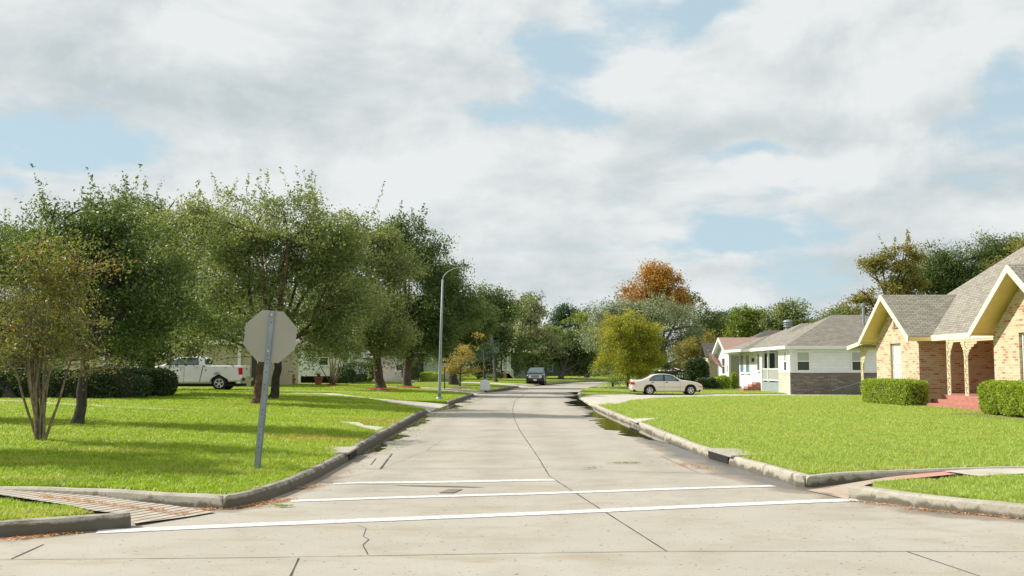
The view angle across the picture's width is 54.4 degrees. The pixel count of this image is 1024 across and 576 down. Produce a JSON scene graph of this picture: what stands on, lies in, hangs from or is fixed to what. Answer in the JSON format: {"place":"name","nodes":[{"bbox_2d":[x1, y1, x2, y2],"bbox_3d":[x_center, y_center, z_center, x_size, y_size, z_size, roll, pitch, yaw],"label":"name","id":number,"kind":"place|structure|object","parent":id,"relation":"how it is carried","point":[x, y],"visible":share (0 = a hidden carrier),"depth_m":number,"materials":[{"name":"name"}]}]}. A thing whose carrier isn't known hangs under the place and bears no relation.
{"place":"outdoors","nodes":[
{"label":"outdoors","id":0,"kind":"place"},
{"bbox_2d":[0,489,213,523],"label":"footpath","id":1,"kind":"structure","parent":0,"point":[140,515],"depth_m":11.63,"materials":[{"name":"concrete"}]},
{"bbox_2d":[295,393,448,412],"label":"driveway","id":2,"kind":"structure","parent":0,"point":[429,407],"depth_m":42.89,"materials":[{"name":"concrete"}]},
{"bbox_2d":[369,353,426,381],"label":"cream house","id":3,"kind":"structure","parent":0,"point":[389,374],"depth_m":94.66,"materials":[{"name":"beige paint"}]},
{"bbox_2d":[386,386,486,394],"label":"driveway","id":4,"kind":"structure","parent":0,"point":[475,392],"depth_m":66.67,"materials":[{"name":"concrete"}]},
{"bbox_2d":[479,379,489,389],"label":"mailbox","id":5,"kind":"object","parent":4,"relation":"on","point":[484,384],"visible":1,"depth_m":66.88,"materials":[{"name":"white paint"}]},
{"bbox_2d":[461,382,533,386],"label":"driveway","id":6,"kind":"structure","parent":0,"point":[519,385],"depth_m":90.86,"materials":[{"name":"concrete"}]},
{"bbox_2d":[0,373,1023,519],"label":"lawn","id":7,"kind":"structure","parent":0,"point":[552,379],"depth_m":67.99,"materials":[{"name":"green plant"}]},
{"bbox_2d":[0,208,93,397],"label":"shade tree","id":8,"kind":"object","parent":7,"relation":"on","point":[10,393],"visible":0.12,"depth_m":41.39,"materials":[{"name":"green plant"}]},
{"bbox_2d":[0,208,142,440],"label":"crape myrtle","id":9,"kind":"object","parent":7,"relation":"on","point":[52,288],"visible":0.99,"depth_m":18.29,"materials":[{"name":"green plant"}]},
{"bbox_2d":[0,367,154,398],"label":"long hedge","id":10,"kind":"object","parent":7,"relation":"on","point":[118,384],"visible":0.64,"depth_m":39.05,"materials":[{"name":"green plant"}]},
{"bbox_2d":[0,163,236,424],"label":"shade tree","id":11,"kind":"object","parent":7,"relation":"on","point":[112,231],"visible":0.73,"depth_m":23.76,"materials":[{"name":"green plant"}]},
{"bbox_2d":[77,366,178,396],"bbox_3d":[-16.710,4.035,42.807,4.578,1.383,2.511,0,-5,-4],"label":"rounded hedge","id":12,"kind":"object","parent":7,"relation":"on","point":[165,382],"visible":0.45,"depth_m":42.20,"materials":[{"name":"green plant"}]},
{"bbox_2d":[50,171,230,370],"bbox_3d":[-17.218,-0.207,46.173,9.174,10.516,6.980,-3,-5,31],"label":"shade tree","id":13,"kind":"object","parent":7,"relation":"on","point":[152,361],"visible":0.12,"depth_m":45.68,"materials":[{"name":"green plant"}]},
{"bbox_2d":[64,322,303,385],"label":"beige house","id":14,"kind":"structure","parent":7,"relation":"on","point":[252,363],"depth_m":63.86,"materials":[{"name":"beige paint"}]},
{"bbox_2d":[251,356,256,385],"bbox_3d":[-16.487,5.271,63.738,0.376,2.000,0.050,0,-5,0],"label":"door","id":15,"kind":"structure","parent":14,"relation":"in","point":[254,363],"depth_m":63.70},
{"bbox_2d":[155,356,252,389],"bbox_3d":[-17.247,4.688,54.801,5.640,1.830,1.980,0,-5,0],"label":"pickup truck","id":16,"kind":"object","parent":7,"relation":"on","point":[220,377],"visible":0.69,"depth_m":53.94,"materials":[{"name":"white paint"}]},
{"bbox_2d":[112,168,309,398],"bbox_3d":[-12.853,-0.202,42.185,9.353,10.009,5.331,0,-5,0],"label":"shade tree","id":17,"kind":"object","parent":7,"relation":"on","point":[198,209],"visible":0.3,"depth_m":41.70,"materials":[{"name":"green plant"}]},
{"bbox_2d":[244,310,296,468],"bbox_3d":[-3.606,1.600,14.771,0.794,2.554,0.066,0,-5,0],"label":"road sign","id":18,"kind":"object","parent":7,"relation":"on","point":[269,337],"visible":0.92,"depth_m":14.85,"materials":[{"name":"metal"}]},
{"bbox_2d":[162,166,409,403],"bbox_3d":[-8.655,-0.165,37.161,9.644,9.202,5.490,0,-5,0],"label":"shade tree","id":19,"kind":"object","parent":7,"relation":"on","point":[323,255],"visible":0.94,"depth_m":36.68,"materials":[{"name":"green plant"}]},
{"bbox_2d":[314,370,322,384],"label":"potted plant","id":20,"kind":"object","parent":7,"relation":"on","point":[318,380],"visible":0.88,"depth_m":70.52,"materials":[{"name":"brown plant"}]},
{"bbox_2d":[296,339,368,382],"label":"white house","id":21,"kind":"structure","parent":7,"relation":"on","point":[309,378],"depth_m":79.78,"materials":[{"name":"white paint"}]},
{"bbox_2d":[319,352,328,365],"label":"window","id":22,"kind":"structure","parent":21,"relation":"in","point":[325,362],"depth_m":79.77,"materials":[{"name":"grey glass"}]},
{"bbox_2d":[297,300,372,383],"bbox_3d":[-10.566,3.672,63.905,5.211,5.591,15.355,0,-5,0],"label":"crape myrtle","id":23,"kind":"object","parent":7,"relation":"on","point":[333,379],"visible":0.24,"depth_m":57.70,"materials":[{"name":"green plant"}]},
{"bbox_2d":[1,358,677,373],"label":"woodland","id":24,"kind":"object","parent":7,"relation":"on","point":[57,360],"depth_m":189.85,"materials":[{"name":"green plant"}]},
{"bbox_2d":[333,366,357,383],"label":"shrub","id":25,"kind":"object","parent":7,"relation":"on","point":[352,376],"visible":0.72,"depth_m":75.20,"materials":[{"name":"green plant"}]},
{"bbox_2d":[341,362,373,381],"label":"shrub","id":26,"kind":"object","parent":7,"relation":"on","point":[367,376],"visible":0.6,"depth_m":78.13,"materials":[{"name":"green plant"}]},
{"bbox_2d":[284,203,434,387],"bbox_3d":[-9.253,0.577,60.188,9.592,11.552,6.442,0,-5,0],"label":"shade tree","id":27,"kind":"object","parent":7,"relation":"on","point":[387,241],"visible":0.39,"depth_m":59.70,"materials":[{"name":"green plant"}]},
{"bbox_2d":[342,421,383,430],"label":"footpath","id":28,"kind":"structure","parent":7,"relation":"on","point":[377,428],"depth_m":25.30,"materials":[{"name":"concrete"}]},
{"bbox_2d":[400,358,420,379],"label":"shrub","id":29,"kind":"object","parent":7,"relation":"on","point":[417,375],"visible":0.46,"depth_m":90.33,"materials":[{"name":"green plant"}]},
{"bbox_2d":[418,371,443,380],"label":"shrub","id":30,"kind":"object","parent":7,"relation":"on","point":[422,377],"visible":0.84,"depth_m":91.00,"materials":[{"name":"green plant"}]},
{"bbox_2d":[367,200,503,385],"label":"shade tree","id":31,"kind":"object","parent":7,"relation":"on","point":[425,314],"visible":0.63,"depth_m":67.50,"materials":[{"name":"green plant"}]},
{"bbox_2d":[427,352,458,378],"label":"garage","id":32,"kind":"structure","parent":7,"relation":"on","point":[434,368],"depth_m":109.64,"materials":[{"name":"white"}]},
{"bbox_2d":[436,264,472,399],"bbox_3d":[-2.717,2.109,47.273,1.715,6.529,0.300,0,-5,0],"label":"street lamp","id":33,"kind":"object","parent":7,"relation":"on","point":[440,361],"visible":0.92,"depth_m":47.18,"materials":[{"name":"metal"}]},
{"bbox_2d":[438,331,484,385],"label":"young tree","id":34,"kind":"object","parent":7,"relation":"on","point":[458,369],"visible":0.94,"depth_m":71.53,"materials":[{"name":"yellow plant"}]},
{"bbox_2d":[413,256,516,384],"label":"shade tree","id":35,"kind":"object","parent":7,"relation":"on","point":[485,331],"visible":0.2,"depth_m":81.28,"materials":[{"name":"green plant"}]},
{"bbox_2d":[468,340,502,379],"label":"tree","id":36,"kind":"object","parent":7,"relation":"on","point":[483,355],"visible":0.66,"depth_m":91.23,"materials":[{"name":"green plant"}]},
{"bbox_2d":[475,370,503,378],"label":"shrub","id":37,"kind":"object","parent":7,"relation":"on","point":[501,375],"visible":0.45,"depth_m":114.84,"materials":[{"name":"green plant"}]},
{"bbox_2d":[460,279,543,381],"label":"shade tree","id":38,"kind":"object","parent":7,"relation":"on","point":[503,336],"visible":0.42,"depth_m":107.27,"materials":[{"name":"green plant"}]},
{"bbox_2d":[486,340,529,377],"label":"sage house","id":39,"kind":"structure","parent":7,"relation":"on","point":[507,371],"depth_m":121.66,"materials":[{"name":"green paint"}]},
{"bbox_2d":[501,291,543,328],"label":"pine tree","id":40,"kind":"object","parent":7,"relation":"on","point":[526,324],"visible":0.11,"depth_m":159.16,"materials":[{"name":"green plant"}]},
{"bbox_2d":[510,292,573,377],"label":"magnolia tree","id":41,"kind":"object","parent":7,"relation":"on","point":[550,348],"visible":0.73,"depth_m":123.05,"materials":[{"name":"green plant"}]},
{"bbox_2d":[539,308,593,375],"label":"shade tree","id":42,"kind":"object","parent":7,"relation":"on","point":[579,315],"visible":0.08,"depth_m":146.23,"materials":[{"name":"green plant"}]},
{"bbox_2d":[534,360,599,375],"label":"dull green house","id":43,"kind":"structure","parent":7,"relation":"on","point":[554,370],"depth_m":149.47,"materials":[{"name":"green paint"}]},
{"bbox_2d":[544,297,595,335],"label":"pine tree","id":44,"kind":"object","parent":7,"relation":"on","point":[560,312],"visible":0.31,"depth_m":169.33,"materials":[{"name":"green plant"}]},
{"bbox_2d":[540,325,600,378],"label":"shade tree","id":45,"kind":"object","parent":7,"relation":"on","point":[578,361],"visible":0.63,"depth_m":126.33,"materials":[{"name":"green plant"}]},
{"bbox_2d":[566,318,610,377],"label":"shade tree","id":46,"kind":"object","parent":7,"relation":"on","point":[583,326],"visible":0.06,"depth_m":133.24,"materials":[{"name":"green plant"}]},
{"bbox_2d":[0,381,1023,575],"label":"road","id":47,"kind":"structure","parent":0,"point":[483,438],"depth_m":10.40,"materials":[{"name":"concrete"}]},
{"bbox_2d":[0,511,130,537],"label":"kerb","id":48,"kind":"structure","parent":47,"relation":"on","point":[57,525],"depth_m":9.98,"materials":[{"name":"concrete"}]},
{"bbox_2d":[0,486,230,508],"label":"kerb","id":49,"kind":"structure","parent":47,"relation":"on","point":[199,500],"depth_m":12.14,"materials":[{"name":"concrete"}]},
{"bbox_2d":[357,414,430,455],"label":"puddle","id":50,"kind":"object","parent":47,"relation":"on","point":[377,448],"visible":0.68,"depth_m":23.96,"materials":[{"name":"grey liquid"}]},
{"bbox_2d":[217,380,622,508],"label":"kerb","id":51,"kind":"structure","parent":47,"relation":"on","point":[281,487],"depth_m":14.79,"materials":[{"name":"concrete"}]},
{"bbox_2d":[327,446,358,459],"bbox_3d":[-3.180,3.029,18.216,0.598,0.156,1.397,0,-5,0],"label":"storm drain","id":52,"kind":"object","parent":51,"relation":"in","point":[351,452],"visible":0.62,"depth_m":18.18,"materials":[{"name":"beige concrete"}]},
{"bbox_2d":[333,479,555,483],"bbox_3d":[-0.963,2.812,14.462,3.215,0.001,0.276,1,-5,-8],"label":"stop line","id":53,"kind":"object","parent":47,"relation":"on","point":[444,481],"visible":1,"depth_m":14.47,"materials":[{"name":"paint"}]},
{"bbox_2d":[366,388,534,454],"bbox_3d":[-1.275,5.598,49.279,2.568,0.020,61.177,0,-5,4],"label":"gutter weed","id":54,"kind":"object","parent":47,"relation":"on","point":[418,428],"visible":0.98,"depth_m":25.65,"materials":[{"name":"green plant"}]},
{"bbox_2d":[267,461,639,506],"bbox_3d":[-0.402,2.810,14.625,0.499,0.025,7.556,-4,-6,42],"label":"fallen sprig","id":55,"kind":"object","parent":47,"relation":"on","point":[282,505],"visible":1,"depth_m":11.93,"materials":[{"name":"green plant"}]},
{"bbox_2d":[431,396,478,411],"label":"puddle","id":56,"kind":"object","parent":47,"relation":"on","point":[452,406],"visible":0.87,"depth_m":43.77,"materials":[{"name":"grey liquid"}]},
{"bbox_2d":[96,498,856,532],"bbox_3d":[0.066,2.555,11.270,8.853,0.001,0.299,1,-5,-16],"label":"crosswalk line","id":57,"kind":"object","parent":47,"relation":"on","point":[442,516],"visible":1,"depth_m":11.06,"materials":[{"name":"paint"}]},
{"bbox_2d":[0,392,978,575],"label":"road joint","id":58,"kind":"object","parent":47,"relation":"on","point":[382,466],"visible":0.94,"depth_m":9.59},
{"bbox_2d":[0,461,1023,540],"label":"needle litter","id":59,"kind":"object","parent":47,"relation":"on","point":[206,508],"visible":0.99,"depth_m":11.65,"materials":[{"name":"brown plant"}]},
{"bbox_2d":[291,485,776,501],"bbox_3d":[0.457,2.707,13.158,6.605,0.001,0.246,1,-5,-14],"label":"crosswalk line","id":60,"kind":"object","parent":47,"relation":"on","point":[361,498],"visible":1,"depth_m":13.09,"materials":[{"name":"paint"}]},
{"bbox_2d":[526,367,546,384],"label":"car","id":61,"kind":"object","parent":47,"relation":"on","point":[536,374],"visible":0.97,"depth_m":93.97,"materials":[{"name":"green paint"}]},
{"bbox_2d":[566,395,684,448],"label":"puddle","id":62,"kind":"object","parent":47,"relation":"on","point":[614,423],"visible":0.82,"depth_m":28.54,"materials":[{"name":"brown liquid"}]},
{"bbox_2d":[578,382,816,486],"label":"kerb","id":63,"kind":"structure","parent":47,"relation":"on","point":[780,473],"depth_m":17.05,"materials":[{"name":"concrete"}]},
{"bbox_2d":[705,448,759,463],"bbox_3d":[3.934,2.990,17.739,0.570,0.156,1.601,0,-5,-5],"label":"storm drain","id":64,"kind":"object","parent":63,"relation":"in","point":[720,454],"visible":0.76,"depth_m":17.66,"materials":[{"name":"beige concrete"}]},
{"bbox_2d":[706,317,730,340],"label":"background tree","id":65,"kind":"object","parent":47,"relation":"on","point":[721,328],"visible":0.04,"depth_m":124.15,"materials":[{"name":"green plant"}]},
{"bbox_2d":[711,306,755,329],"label":"background tree","id":66,"kind":"object","parent":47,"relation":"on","point":[721,312],"visible":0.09,"depth_m":134.62,"materials":[{"name":"green plant"}]},
{"bbox_2d":[796,466,1023,486],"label":"kerb","id":67,"kind":"structure","parent":47,"relation":"on","point":[833,478],"depth_m":14.47,"materials":[{"name":"concrete"}]},
{"bbox_2d":[848,485,1023,518],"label":"kerb","id":68,"kind":"structure","parent":47,"relation":"on","point":[942,503],"depth_m":11.62,"materials":[{"name":"concrete"}]},
{"bbox_2d":[0,0,1023,368],"label":"sky","id":69,"kind":"structure","parent":0,"point":[756,149],"materials":[{"name":"white"}]},
{"bbox_2d":[581,394,860,406],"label":"driveway","id":70,"kind":"structure","parent":0,"point":[592,400],"depth_m":57.13,"materials":[{"name":"concrete"}]},
{"bbox_2d":[629,374,702,394],"bbox_3d":[9.437,5.924,61.322,4.427,1.288,1.748,0,-5,0],"label":"sedan","id":71,"kind":"object","parent":70,"relation":"on","point":[663,383],"visible":1,"depth_m":60.54,"materials":[{"name":"beige paint"}]},
{"bbox_2d":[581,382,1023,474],"bbox_3d":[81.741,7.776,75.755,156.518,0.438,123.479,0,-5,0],"label":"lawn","id":72,"kind":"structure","parent":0,"point":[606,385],"depth_m":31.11,"materials":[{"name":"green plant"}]},
{"bbox_2d":[587,306,674,386],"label":"yellow tree","id":73,"kind":"object","parent":72,"relation":"on","point":[637,357],"visible":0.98,"depth_m":74.37,"materials":[{"name":"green plant"}]},
{"bbox_2d":[608,368,666,385],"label":"shrub","id":74,"kind":"object","parent":72,"relation":"on","point":[658,369],"visible":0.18,"depth_m":83.33,"materials":[{"name":"green plant"}]},
{"bbox_2d":[629,417,659,422],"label":"footpath","id":75,"kind":"structure","parent":72,"relation":"on","point":[637,420],"depth_m":29.10,"materials":[{"name":"concrete"}]},
{"bbox_2d":[575,284,713,370],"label":"silver tree","id":76,"kind":"object","parent":72,"relation":"on","point":[654,313],"visible":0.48,"depth_m":97.49,"materials":[{"name":"grey plant"}]},
{"bbox_2d":[612,258,703,352],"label":"orange tree","id":77,"kind":"object","parent":72,"relation":"on","point":[657,279],"visible":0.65,"depth_m":127.33,"materials":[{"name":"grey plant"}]},
{"bbox_2d":[651,366,694,379],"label":"shrub","id":78,"kind":"object","parent":72,"relation":"on","point":[678,373],"visible":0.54,"depth_m":79.71,"materials":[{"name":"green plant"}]},
{"bbox_2d":[665,325,723,367],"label":"tree","id":79,"kind":"object","parent":72,"relation":"on","point":[690,349],"visible":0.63,"depth_m":91.63,"materials":[{"name":"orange plant"}]},
{"bbox_2d":[683,356,710,381],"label":"shrub","id":80,"kind":"object","parent":72,"relation":"on","point":[701,366],"visible":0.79,"depth_m":78.19,"materials":[{"name":"green plant"}]},
{"bbox_2d":[674,287,727,368],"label":"shade tree","id":81,"kind":"object","parent":72,"relation":"on","point":[710,322],"visible":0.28,"depth_m":117.13,"materials":[{"name":"green plant"}]},
{"bbox_2d":[694,377,718,388],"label":"shrub","id":82,"kind":"object","parent":72,"relation":"on","point":[702,381],"visible":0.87,"depth_m":75.09,"materials":[{"name":"green plant"}]},
{"bbox_2d":[714,375,730,388],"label":"shrub","id":83,"kind":"object","parent":72,"relation":"on","point":[725,380],"visible":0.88,"depth_m":75.30,"materials":[{"name":"green plant"}]},
{"bbox_2d":[730,371,738,388],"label":"shrub","id":84,"kind":"object","parent":72,"relation":"on","point":[734,377],"visible":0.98,"depth_m":76.02,"materials":[{"name":"green plant"}]},
{"bbox_2d":[699,330,782,376],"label":"cottage","id":85,"kind":"structure","parent":72,"relation":"on","point":[706,348],"depth_m":85.92,"materials":[{"name":"beige"}]},
{"bbox_2d":[718,301,771,336],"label":"background tree","id":86,"kind":"object","parent":72,"relation":"on","point":[748,320],"visible":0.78,"depth_m":119.25,"materials":[{"name":"green plant"}]},
{"bbox_2d":[712,331,780,388],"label":"cottage","id":87,"kind":"structure","parent":72,"relation":"on","point":[730,363],"depth_m":79.23,"materials":[{"name":"white"}]},
{"bbox_2d":[709,351,723,369],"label":"flag","id":88,"kind":"object","parent":87,"relation":"attached to","point":[715,360],"visible":1,"depth_m":78.99,"materials":[{"name":"red fabric"}]},
{"bbox_2d":[744,296,815,336],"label":"background tree","id":89,"kind":"object","parent":72,"relation":"on","point":[782,312],"visible":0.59,"depth_m":117.51,"materials":[{"name":"green plant"}]},
{"bbox_2d":[722,303,876,394],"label":"white house","id":90,"kind":"structure","parent":72,"relation":"on","point":[817,357],"depth_m":62.38,"materials":[{"name":"white paint"}]},
{"bbox_2d":[739,354,744,373],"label":"window","id":91,"kind":"structure","parent":90,"relation":"in","point":[741,355],"depth_m":74.70,"materials":[{"name":"white paint"}]},
{"bbox_2d":[745,354,749,373],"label":"window","id":92,"kind":"structure","parent":90,"relation":"in","point":[747,356],"depth_m":73.11,"materials":[{"name":"white paint"}]},
{"bbox_2d":[764,353,774,380],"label":"door","id":93,"kind":"structure","parent":90,"relation":"in","point":[771,355],"depth_m":69.07,"materials":[{"name":"silver metal"}]},
{"bbox_2d":[783,351,786,371],"bbox_3d":[17.285,4.647,62.955,0.070,1.280,0.710,0,-5,0],"label":"window","id":94,"kind":"structure","parent":90,"relation":"in","point":[784,352],"depth_m":62.96,"materials":[{"name":"white paint"}]},
{"bbox_2d":[796,351,811,371],"bbox_3d":[18.080,4.568,61.793,0.960,1.310,0.120,0,-5,0],"label":"window","id":95,"kind":"structure","parent":90,"relation":"in","point":[803,364],"depth_m":61.80,"materials":[{"name":"white paint"}]},
{"bbox_2d":[850,351,866,371],"bbox_3d":[21.485,4.568,61.793,0.970,1.310,0.120,0,-5,0],"label":"window","id":96,"kind":"structure","parent":90,"relation":"in","point":[855,355],"depth_m":61.80,"materials":[{"name":"white paint"}]},
{"bbox_2d":[805,301,858,322],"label":"background tree","id":97,"kind":"object","parent":72,"relation":"on","point":[835,311],"visible":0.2,"depth_m":109.57,"materials":[{"name":"green plant"}]},
{"bbox_2d":[833,229,936,316],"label":"sycamore tree","id":98,"kind":"object","parent":72,"relation":"on","point":[898,285],"visible":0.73,"depth_m":72.03,"materials":[{"name":"green plant"}]},
{"bbox_2d":[860,377,929,404],"bbox_3d":[15.498,4.171,40.508,1.222,1.084,4.292,0,-5,-6],"label":"clipped hedge","id":99,"kind":"object","parent":72,"relation":"on","point":[900,391],"visible":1,"depth_m":39.44,"materials":[{"name":"green plant"}]},
{"bbox_2d":[847,247,1023,409],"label":"brick house","id":100,"kind":"structure","parent":72,"relation":"on","point":[956,347],"depth_m":41.06,"materials":[{"name":"beige brick"}]},
{"bbox_2d":[892,344,901,378],"bbox_3d":[16.920,3.290,43.576,0.060,1.680,1.160,0,-5,0],"label":"window","id":101,"kind":"structure","parent":100,"relation":"in","point":[896,348],"depth_m":43.71,"materials":[{"name":"white paint"}]},
{"bbox_2d":[882,225,1023,294],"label":"oak tree","id":102,"kind":"object","parent":72,"relation":"on","point":[945,269],"visible":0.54,"depth_m":81.48,"materials":[{"name":"green plant"}]},
{"bbox_2d":[953,413,1022,420],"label":"flower bed","id":103,"kind":"object","parent":72,"relation":"on","point":[971,414],"visible":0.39,"depth_m":29.94,"materials":[{"name":"soil"}]},
{"bbox_2d":[976,379,1014,415],"bbox_3d":[15.243,3.386,30.981,1.242,1.112,1.498,0,-5,-1],"label":"clipped hedge","id":104,"kind":"object","parent":103,"relation":"on","point":[986,393],"visible":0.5,"depth_m":30.86,"materials":[{"name":"green plant"}]},
{"bbox_2d":[995,379,1023,417],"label":"clipped hedge","id":105,"kind":"object","parent":103,"relation":"on","point":[1007,401],"visible":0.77,"depth_m":29.63,"materials":[{"name":"green plant"}]},
{"bbox_2d":[1016,382,1023,415],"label":"clipped hedge","id":106,"kind":"object","parent":103,"relation":"on","point":[1020,391],"visible":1,"depth_m":28.84,"materials":[{"name":"green plant"}]},
{"bbox_2d":[975,232,1023,271],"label":"background tree","id":107,"kind":"object","parent":72,"relation":"on","point":[1019,245],"visible":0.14,"depth_m":70.53,"materials":[{"name":"green plant"}]},
{"bbox_2d":[808,471,961,498],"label":"footpath","id":108,"kind":"structure","parent":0,"point":[841,491],"depth_m":13.86,"materials":[{"name":"concrete"}]},
{"bbox_2d":[873,481,1013,500],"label":"verge","id":109,"kind":"structure","parent":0,"point":[881,486],"depth_m":12.70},
{"bbox_2d":[948,468,1023,475],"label":"footpath","id":110,"kind":"structure","parent":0,"point":[983,472],"depth_m":14.66,"materials":[{"name":"concrete"}]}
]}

